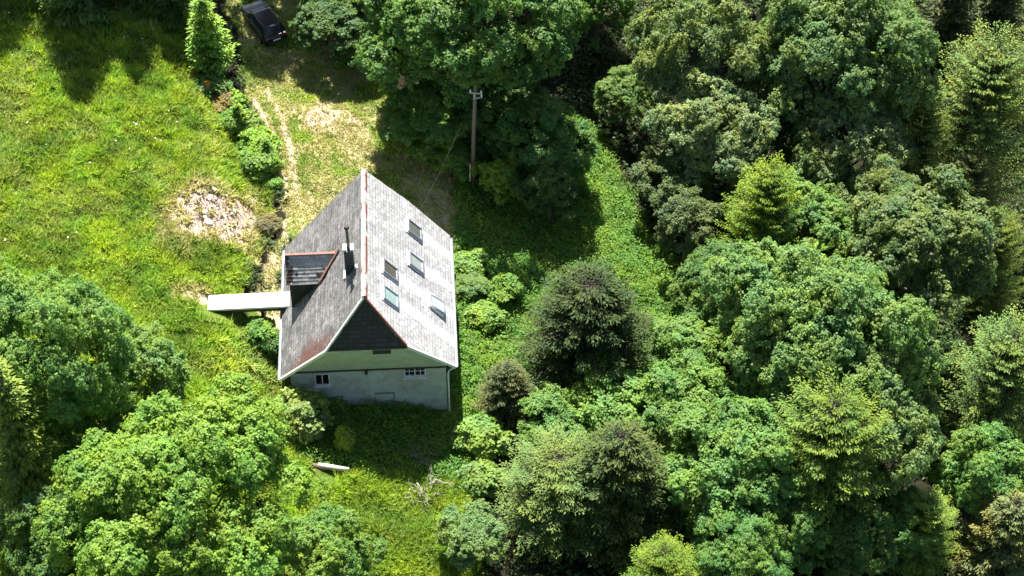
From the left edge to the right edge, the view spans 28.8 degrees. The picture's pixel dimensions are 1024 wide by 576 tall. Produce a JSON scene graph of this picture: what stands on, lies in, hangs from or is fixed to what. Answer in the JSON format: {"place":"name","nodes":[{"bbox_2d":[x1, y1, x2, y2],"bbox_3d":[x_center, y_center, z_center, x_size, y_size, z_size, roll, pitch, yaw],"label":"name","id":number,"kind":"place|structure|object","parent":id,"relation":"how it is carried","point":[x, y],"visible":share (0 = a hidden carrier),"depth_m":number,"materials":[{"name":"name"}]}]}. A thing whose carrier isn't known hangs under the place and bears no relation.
{"place":"outdoors","nodes":[
{"label":"outdoors","id":0,"kind":"place"},
{"bbox_2d":[1,0,1023,575],"bbox_3d":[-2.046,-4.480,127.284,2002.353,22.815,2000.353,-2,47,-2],"label":"ground","id":1,"kind":"structure","parent":0,"point":[627,154],"depth_m":129.14,"materials":[{"name":"soil"}]},
{"bbox_2d":[0,355,68,553],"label":"spruce tree","id":2,"kind":"object","parent":1,"relation":"on","point":[23,454],"visible":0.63,"depth_m":98.40,"materials":[{"name":"green plant"}]},
{"bbox_2d":[0,481,123,575],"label":"maple tree","id":3,"kind":"object","parent":1,"relation":"on","point":[21,523],"visible":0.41,"depth_m":96.36,"materials":[{"name":"green plant"}]},
{"bbox_2d":[0,254,137,450],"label":"maple tree","id":4,"kind":"object","parent":1,"relation":"on","point":[63,313],"visible":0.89,"depth_m":99.17,"materials":[{"name":"green plant"}]},
{"bbox_2d":[28,0,115,31],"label":"spruce tree","id":5,"kind":"object","parent":1,"relation":"on","point":[86,8],"visible":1,"depth_m":129.72,"materials":[{"name":"green plant"}]},
{"bbox_2d":[43,378,146,461],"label":"maple tree","id":6,"kind":"object","parent":1,"relation":"on","point":[111,424],"visible":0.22,"depth_m":102.36,"materials":[{"name":"green plant"}]},
{"bbox_2d":[112,0,149,15],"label":"spruce tree","id":7,"kind":"object","parent":1,"relation":"on","point":[130,5],"visible":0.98,"depth_m":131.57,"materials":[{"name":"green plant"}]},
{"bbox_2d":[118,320,192,411],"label":"maple tree","id":8,"kind":"object","parent":1,"relation":"on","point":[144,366],"visible":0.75,"depth_m":105.60,"materials":[{"name":"green plant"}]},
{"bbox_2d":[136,0,213,31],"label":"spruce tree","id":9,"kind":"object","parent":1,"relation":"on","point":[173,14],"visible":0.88,"depth_m":132.85,"materials":[{"name":"green plant"}]},
{"bbox_2d":[31,370,321,575],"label":"maple tree","id":10,"kind":"object","parent":1,"relation":"on","point":[148,460],"visible":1,"depth_m":93.91,"materials":[{"name":"green plant"}]},
{"bbox_2d":[156,182,255,261],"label":"rubble","id":11,"kind":"object","parent":1,"relation":"on","point":[217,217],"visible":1,"depth_m":121.56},
{"bbox_2d":[179,0,239,78],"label":"spruce tree","id":12,"kind":"object","parent":1,"relation":"on","point":[206,44],"visible":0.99,"depth_m":129.90,"materials":[{"name":"green plant"}]},
{"bbox_2d":[190,72,232,99],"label":"shrub","id":13,"kind":"object","parent":1,"relation":"on","point":[218,85],"visible":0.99,"depth_m":129.53,"materials":[{"name":"green plant"}]},
{"bbox_2d":[210,90,232,112],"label":"shrub","id":14,"kind":"object","parent":1,"relation":"on","point":[220,102],"visible":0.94,"depth_m":129.13,"materials":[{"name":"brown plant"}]},
{"bbox_2d":[213,108,247,134],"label":"shrub","id":15,"kind":"object","parent":1,"relation":"on","point":[232,124],"visible":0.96,"depth_m":127.51,"materials":[{"name":"green plant"}]},
{"bbox_2d":[224,87,249,109],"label":"shrub","id":16,"kind":"object","parent":1,"relation":"on","point":[242,98],"visible":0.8,"depth_m":129.72,"materials":[{"name":"green plant"}]},
{"bbox_2d":[229,100,250,134],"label":"spruce tree","id":17,"kind":"object","parent":1,"relation":"on","point":[236,107],"visible":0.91,"depth_m":127.46,"materials":[{"name":"green plant"}]},
{"bbox_2d":[0,0,487,575],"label":"grass","id":18,"kind":"structure","parent":1,"relation":"on","point":[116,86],"depth_m":122.34,"materials":[{"name":"plant"}]},
{"bbox_2d":[208,292,288,316],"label":"footbridge","id":19,"kind":"object","parent":1,"relation":"on","point":[234,304],"visible":0.74,"depth_m":116.61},
{"bbox_2d":[233,108,265,138],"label":"shrub","id":20,"kind":"object","parent":1,"relation":"on","point":[254,120],"visible":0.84,"depth_m":128.42,"materials":[{"name":"green plant"}]},
{"bbox_2d":[234,125,282,152],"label":"shrub","id":21,"kind":"object","parent":1,"relation":"on","point":[250,138],"visible":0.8,"depth_m":127.31,"materials":[{"name":"green plant"}]},
{"bbox_2d":[242,315,278,350],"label":"shrub","id":22,"kind":"object","parent":1,"relation":"on","point":[256,328],"visible":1,"depth_m":116.19,"materials":[{"name":"green plant"}]},
{"bbox_2d":[238,147,284,182],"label":"shrub","id":23,"kind":"object","parent":1,"relation":"on","point":[256,166],"visible":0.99,"depth_m":125.65,"materials":[{"name":"green plant"}]},
{"bbox_2d":[240,0,287,45],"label":"car","id":24,"kind":"object","parent":1,"relation":"on","point":[264,21],"visible":1,"depth_m":135.25,"materials":[{"name":"black paint"}]},
{"bbox_2d":[253,212,282,236],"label":"shrub","id":25,"kind":"object","parent":1,"relation":"on","point":[268,224],"visible":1,"depth_m":123.13,"materials":[{"name":"beige plant"}]},
{"bbox_2d":[258,332,278,358],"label":"shrub","id":26,"kind":"object","parent":1,"relation":"on","point":[271,347],"visible":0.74,"depth_m":115.83,"materials":[{"name":"green plant"}]},
{"bbox_2d":[258,135,282,164],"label":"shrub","id":27,"kind":"object","parent":1,"relation":"on","point":[266,145],"visible":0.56,"depth_m":126.17,"materials":[{"name":"green plant"}]},
{"bbox_2d":[262,174,285,192],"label":"shrub","id":28,"kind":"object","parent":1,"relation":"on","point":[275,183],"visible":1,"depth_m":125.65,"materials":[{"name":"green plant"}]},
{"bbox_2d":[272,385,334,444],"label":"shrub","id":29,"kind":"object","parent":1,"relation":"on","point":[307,415],"visible":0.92,"depth_m":112.05,"materials":[{"name":"green plant"}]},
{"bbox_2d":[255,500,388,575],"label":"maple tree","id":30,"kind":"object","parent":1,"relation":"on","point":[312,532],"visible":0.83,"depth_m":101.28,"materials":[{"name":"green plant"}]},
{"bbox_2d":[288,0,364,59],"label":"maple tree","id":31,"kind":"object","parent":1,"relation":"on","point":[312,23],"visible":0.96,"depth_m":132.40,"materials":[{"name":"green plant"}]},
{"bbox_2d":[312,463,348,471],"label":"fallen log","id":32,"kind":"object","parent":1,"relation":"on","point":[322,466],"visible":1,"depth_m":111.57,"materials":[{"name":"brown wood"}]},
{"bbox_2d":[332,425,355,455],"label":"shrub","id":33,"kind":"object","parent":1,"relation":"on","point":[344,440],"visible":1,"depth_m":111.90,"materials":[{"name":"green plant"}]},
{"bbox_2d":[330,6,388,66],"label":"maple tree","id":34,"kind":"object","parent":1,"relation":"on","point":[340,61],"visible":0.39,"depth_m":133.43,"materials":[{"name":"green plant"}]},
{"bbox_2d":[278,169,457,411],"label":"house","id":35,"kind":"structure","parent":1,"relation":"on","point":[367,281],"depth_m":113.91,"materials":[{"name":"tile"}]},
{"bbox_2d":[314,373,331,387],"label":"window","id":36,"kind":"structure","parent":35,"relation":"in","point":[322,380],"depth_m":113.93,"materials":[{"name":"white glass"}]},
{"bbox_2d":[403,369,426,379],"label":"window","id":37,"kind":"structure","parent":35,"relation":"in","point":[408,373],"depth_m":113.93,"materials":[{"name":"white glass"}]},
{"bbox_2d":[381,96,418,119],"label":"shrub","id":38,"kind":"object","parent":1,"relation":"on","point":[387,107],"visible":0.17,"depth_m":131.28,"materials":[{"name":"green plant"}]},
{"bbox_2d":[398,129,444,159],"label":"shrub","id":39,"kind":"object","parent":1,"relation":"on","point":[418,141],"visible":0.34,"depth_m":128.94,"materials":[{"name":"green plant"}]},
{"bbox_2d":[401,463,449,512],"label":"dead branch","id":40,"kind":"object","parent":1,"relation":"on","point":[430,483],"visible":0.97,"depth_m":111.49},
{"bbox_2d":[379,77,483,160],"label":"maple tree","id":41,"kind":"object","parent":1,"relation":"on","point":[417,101],"visible":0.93,"depth_m":127.62,"materials":[{"name":"green plant"}]},
{"bbox_2d":[419,138,470,180],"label":"shrub","id":42,"kind":"object","parent":1,"relation":"on","point":[458,155],"visible":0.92,"depth_m":128.49,"materials":[{"name":"green plant"}]},
{"bbox_2d":[347,0,589,108],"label":"maple tree","id":43,"kind":"object","parent":1,"relation":"on","point":[425,37],"visible":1,"depth_m":123.78,"materials":[{"name":"green plant"}]},
{"bbox_2d":[433,498,509,570],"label":"maple tree","id":44,"kind":"object","parent":1,"relation":"on","point":[451,535],"visible":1,"depth_m":106.92,"materials":[{"name":"green plant"}]},
{"bbox_2d":[453,248,489,281],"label":"shrub","id":45,"kind":"object","parent":1,"relation":"on","point":[470,261],"visible":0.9,"depth_m":123.89,"materials":[{"name":"green plant"}]},
{"bbox_2d":[455,270,490,299],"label":"shrub","id":46,"kind":"object","parent":1,"relation":"on","point":[479,282],"visible":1,"depth_m":122.45,"materials":[{"name":"green plant"}]},
{"bbox_2d":[469,81,481,182],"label":"utility pole","id":47,"kind":"object","parent":1,"relation":"on","point":[473,139],"visible":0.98,"depth_m":126.92,"materials":[{"name":"brown wood"}]},
{"bbox_2d":[461,131,491,162],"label":"shrub","id":48,"kind":"object","parent":1,"relation":"on","point":[482,147],"visible":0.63,"depth_m":130.24,"materials":[{"name":"green plant"}]},
{"bbox_2d":[449,411,515,461],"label":"shrub","id":49,"kind":"object","parent":1,"relation":"on","point":[482,435],"visible":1,"depth_m":113.76,"materials":[{"name":"green plant"}]},
{"bbox_2d":[455,459,509,500],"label":"shrub","id":50,"kind":"object","parent":1,"relation":"on","point":[483,479],"visible":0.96,"depth_m":112.20,"materials":[{"name":"green plant"}]},
{"bbox_2d":[461,298,506,333],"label":"shrub","id":51,"kind":"object","parent":1,"relation":"on","point":[487,316],"visible":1,"depth_m":121.27,"materials":[{"name":"green plant"}]},
{"bbox_2d":[275,98,704,575],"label":"ground cover","id":52,"kind":"object","parent":1,"relation":"on","point":[528,270],"visible":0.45,"depth_m":125.93,"materials":[{"name":"green plant"}]},
{"bbox_2d":[470,158,519,205],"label":"shrub","id":53,"kind":"object","parent":1,"relation":"on","point":[504,172],"visible":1,"depth_m":127.07,"materials":[{"name":"green plant"}]},
{"bbox_2d":[470,65,538,125],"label":"maple tree","id":54,"kind":"object","parent":1,"relation":"on","point":[491,90],"visible":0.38,"depth_m":129.81,"materials":[{"name":"green plant"}]},
{"bbox_2d":[470,357,540,436],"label":"conifer tree","id":55,"kind":"object","parent":1,"relation":"on","point":[507,387],"visible":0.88,"depth_m":114.59,"materials":[{"name":"green plant"}]},
{"bbox_2d":[486,272,525,311],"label":"shrub","id":56,"kind":"object","parent":1,"relation":"on","point":[500,294],"visible":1,"depth_m":122.50,"materials":[{"name":"green plant"}]},
{"bbox_2d":[491,125,544,177],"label":"shrub","id":57,"kind":"object","parent":1,"relation":"on","point":[521,172],"visible":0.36,"depth_m":128.87,"materials":[{"name":"green plant"}]},
{"bbox_2d":[476,82,574,169],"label":"maple tree","id":58,"kind":"object","parent":1,"relation":"on","point":[503,129],"visible":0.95,"depth_m":128.11,"materials":[{"name":"green plant"}]},
{"bbox_2d":[509,159,578,223],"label":"shrub","id":59,"kind":"object","parent":1,"relation":"on","point":[559,178],"visible":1,"depth_m":126.08,"materials":[{"name":"green plant"}]},
{"bbox_2d":[516,381,595,445],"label":"maple tree","id":60,"kind":"object","parent":1,"relation":"on","point":[549,396],"visible":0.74,"depth_m":113.08,"materials":[{"name":"green plant"}]},
{"bbox_2d":[490,420,624,564],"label":"conifer tree","id":61,"kind":"object","parent":1,"relation":"on","point":[546,475],"visible":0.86,"depth_m":108.71,"materials":[{"name":"green plant"}]},
{"bbox_2d":[521,113,603,183],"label":"maple tree","id":62,"kind":"object","parent":1,"relation":"on","point":[571,130],"visible":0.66,"depth_m":128.03,"materials":[{"name":"green plant"}]},
{"bbox_2d":[510,257,658,420],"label":"conifer tree","id":63,"kind":"object","parent":1,"relation":"on","point":[592,314],"visible":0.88,"depth_m":114.14,"materials":[{"name":"green plant"}]},
{"bbox_2d":[570,0,638,52],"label":"maple tree","id":64,"kind":"object","parent":1,"relation":"on","point":[596,16],"visible":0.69,"depth_m":137.81,"materials":[{"name":"green plant"}]},
{"bbox_2d":[544,341,665,449],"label":"maple tree","id":65,"kind":"object","parent":1,"relation":"on","point":[598,413],"visible":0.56,"depth_m":113.03,"materials":[{"name":"green plant"}]},
{"bbox_2d":[194,0,1023,575],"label":"forest undergrowth","id":66,"kind":"object","parent":1,"relation":"on","point":[944,326],"visible":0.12,"depth_m":134.23,"materials":[{"name":"green plant"}]},
{"bbox_2d":[560,415,687,574],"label":"conifer tree","id":67,"kind":"object","parent":1,"relation":"on","point":[622,461],"visible":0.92,"depth_m":107.74,"materials":[{"name":"green plant"}]},
{"bbox_2d":[593,64,655,129],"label":"maple tree","id":68,"kind":"object","parent":1,"relation":"on","point":[608,90],"visible":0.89,"depth_m":133.80,"materials":[{"name":"green plant"}]},
{"bbox_2d":[617,529,704,575],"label":"conifer tree","id":69,"kind":"object","parent":1,"relation":"on","point":[660,558],"visible":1,"depth_m":104.94,"materials":[{"name":"green plant"}]},
{"bbox_2d":[628,145,717,218],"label":"maple tree","id":70,"kind":"object","parent":1,"relation":"on","point":[654,161],"visible":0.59,"depth_m":128.12,"materials":[{"name":"green plant"}]},
{"bbox_2d":[639,312,727,372],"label":"maple tree","id":71,"kind":"object","parent":1,"relation":"on","point":[710,344],"visible":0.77,"depth_m":118.60,"materials":[{"name":"green plant"}]},
{"bbox_2d":[653,184,724,266],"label":"maple tree","id":72,"kind":"object","parent":1,"relation":"on","point":[701,209],"visible":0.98,"depth_m":124.35,"materials":[{"name":"green plant"}]},
{"bbox_2d":[635,348,743,469],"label":"maple tree","id":73,"kind":"object","parent":1,"relation":"on","point":[704,379],"visible":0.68,"depth_m":112.66,"materials":[{"name":"green plant"}]},
{"bbox_2d":[624,0,770,119],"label":"maple tree","id":74,"kind":"object","parent":1,"relation":"on","point":[656,60],"visible":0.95,"depth_m":128.31,"materials":[{"name":"green plant"}]},
{"bbox_2d":[670,468,738,541],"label":"maple tree","id":75,"kind":"object","parent":1,"relation":"on","point":[689,533],"visible":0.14,"depth_m":110.04,"materials":[{"name":"green plant"}]},
{"bbox_2d":[642,63,781,203],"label":"maple tree","id":76,"kind":"object","parent":1,"relation":"on","point":[718,97],"visible":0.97,"depth_m":126.96,"materials":[{"name":"green plant"}]},
{"bbox_2d":[666,237,775,327],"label":"maple tree","id":77,"kind":"object","parent":1,"relation":"on","point":[684,279],"visible":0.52,"depth_m":120.72,"materials":[{"name":"green plant"}]},
{"bbox_2d":[687,505,794,575],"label":"maple tree","id":78,"kind":"object","parent":1,"relation":"on","point":[710,559],"visible":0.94,"depth_m":105.83,"materials":[{"name":"green plant"}]},
{"bbox_2d":[656,395,836,567],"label":"maple tree","id":79,"kind":"object","parent":1,"relation":"on","point":[743,432],"visible":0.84,"depth_m":107.82,"materials":[{"name":"green plant"}]},
{"bbox_2d":[713,150,816,257],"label":"spruce tree","id":80,"kind":"object","parent":1,"relation":"on","point":[767,187],"visible":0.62,"depth_m":121.55,"materials":[{"name":"green plant"}]},
{"bbox_2d":[726,369,805,446],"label":"maple tree","id":81,"kind":"object","parent":1,"relation":"on","point":[749,393],"visible":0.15,"depth_m":113.24,"materials":[{"name":"green plant"}]},
{"bbox_2d":[752,88,829,168],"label":"maple tree","id":82,"kind":"object","parent":1,"relation":"on","point":[787,128],"visible":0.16,"depth_m":131.32,"materials":[{"name":"green plant"}]},
{"bbox_2d":[738,471,844,575],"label":"maple tree","id":83,"kind":"object","parent":1,"relation":"on","point":[802,533],"visible":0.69,"depth_m":108.00,"materials":[{"name":"green plant"}]},
{"bbox_2d":[726,167,862,265],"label":"maple tree","id":84,"kind":"object","parent":1,"relation":"on","point":[820,204],"visible":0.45,"depth_m":122.90,"materials":[{"name":"green plant"}]},
{"bbox_2d":[779,241,832,353],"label":"spruce tree","id":85,"kind":"object","parent":1,"relation":"on","point":[821,255],"visible":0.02,"depth_m":119.37,"materials":[{"name":"green plant"}]},
{"bbox_2d":[789,119,852,231],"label":"maple tree","id":86,"kind":"object","parent":1,"relation":"on","point":[802,158],"visible":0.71,"depth_m":127.50,"materials":[{"name":"green plant"}]},
{"bbox_2d":[695,236,951,427],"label":"maple tree","id":87,"kind":"object","parent":1,"relation":"on","point":[873,312],"visible":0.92,"depth_m":110.90,"materials":[{"name":"green plant"}]},
{"bbox_2d":[745,365,908,564],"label":"conifer tree","id":88,"kind":"object","parent":1,"relation":"on","point":[828,426],"visible":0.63,"depth_m":107.56,"materials":[{"name":"green plant"}]},
{"bbox_2d":[751,0,948,153],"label":"maple tree","id":89,"kind":"object","parent":1,"relation":"on","point":[786,62],"visible":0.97,"depth_m":127.17,"materials":[{"name":"green plant"}]},
{"bbox_2d":[782,74,919,197],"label":"maple tree","id":90,"kind":"object","parent":1,"relation":"on","point":[893,134],"visible":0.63,"depth_m":127.78,"materials":[{"name":"green plant"}]},
{"bbox_2d":[807,489,898,575],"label":"maple tree","id":91,"kind":"object","parent":1,"relation":"on","point":[882,541],"visible":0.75,"depth_m":109.20,"materials":[{"name":"green plant"}]},
{"bbox_2d":[808,351,945,510],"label":"maple tree","id":92,"kind":"object","parent":1,"relation":"on","point":[915,421],"visible":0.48,"depth_m":109.86,"materials":[{"name":"green plant"}]},
{"bbox_2d":[832,153,921,262],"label":"maple tree","id":93,"kind":"object","parent":1,"relation":"on","point":[887,179],"visible":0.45,"depth_m":126.17,"materials":[{"name":"green plant"}]},
{"bbox_2d":[866,142,926,242],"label":"larch tree","id":94,"kind":"object","parent":1,"relation":"on","point":[908,168],"visible":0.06,"depth_m":129.33,"materials":[{"name":"green plant"}]},
{"bbox_2d":[865,484,942,564],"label":"maple tree","id":95,"kind":"object","parent":1,"relation":"on","point":[902,499],"visible":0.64,"depth_m":111.17,"materials":[{"name":"green plant"}]},
{"bbox_2d":[871,84,958,191],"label":"larch tree","id":96,"kind":"object","parent":1,"relation":"on","point":[924,135],"visible":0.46,"depth_m":129.67,"materials":[{"name":"green plant"}]},
{"bbox_2d":[828,163,1008,341],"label":"maple tree","id":97,"kind":"object","parent":1,"relation":"on","point":[921,218],"visible":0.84,"depth_m":119.18,"materials":[{"name":"green plant"}]},
{"bbox_2d":[886,484,963,575],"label":"larch tree","id":98,"kind":"object","parent":1,"relation":"on","point":[917,561],"visible":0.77,"depth_m":111.88,"materials":[{"name":"green plant"}]},
{"bbox_2d":[907,331,970,411],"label":"maple tree","id":99,"kind":"object","parent":1,"relation":"on","point":[946,337],"visible":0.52,"depth_m":118.50,"materials":[{"name":"green plant"}]},
{"bbox_2d":[916,0,980,109],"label":"spruce tree","id":100,"kind":"object","parent":1,"relation":"on","point":[948,18],"visible":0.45,"depth_m":141.55,"materials":[{"name":"green plant"}]},
{"bbox_2d":[934,145,1002,266],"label":"larch tree","id":101,"kind":"object","parent":1,"relation":"on","point":[974,172],"visible":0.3,"depth_m":129.02,"materials":[{"name":"green plant"}]},
{"bbox_2d":[916,18,1023,212],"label":"larch tree","id":102,"kind":"object","parent":1,"relation":"on","point":[990,83],"visible":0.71,"depth_m":129.21,"materials":[{"name":"green plant"}]},
{"bbox_2d":[923,303,1023,481],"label":"larch tree","id":103,"kind":"object","parent":1,"relation":"on","point":[998,392],"visible":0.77,"depth_m":115.08,"materials":[{"name":"green plant"}]},
{"bbox_2d":[927,421,1023,528],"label":"maple tree","id":104,"kind":"object","parent":1,"relation":"on","point":[981,450],"visible":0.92,"depth_m":112.57,"materials":[{"name":"green plant"}]},
{"bbox_2d":[942,487,1023,575],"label":"conifer tree","id":105,"kind":"object","parent":1,"relation":"on","point":[994,546],"visible":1,"depth_m":111.56,"materials":[{"name":"green plant"}]},
{"bbox_2d":[950,205,1023,325],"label":"larch tree","id":106,"kind":"object","parent":1,"relation":"on","point":[983,307],"visible":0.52,"depth_m":127.08,"materials":[{"name":"green plant"}]},
{"bbox_2d":[961,0,1023,84],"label":"spruce tree","id":107,"kind":"object","parent":1,"relation":"on","point":[991,11],"visible":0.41,"depth_m":142.67,"materials":[{"name":"green plant"}]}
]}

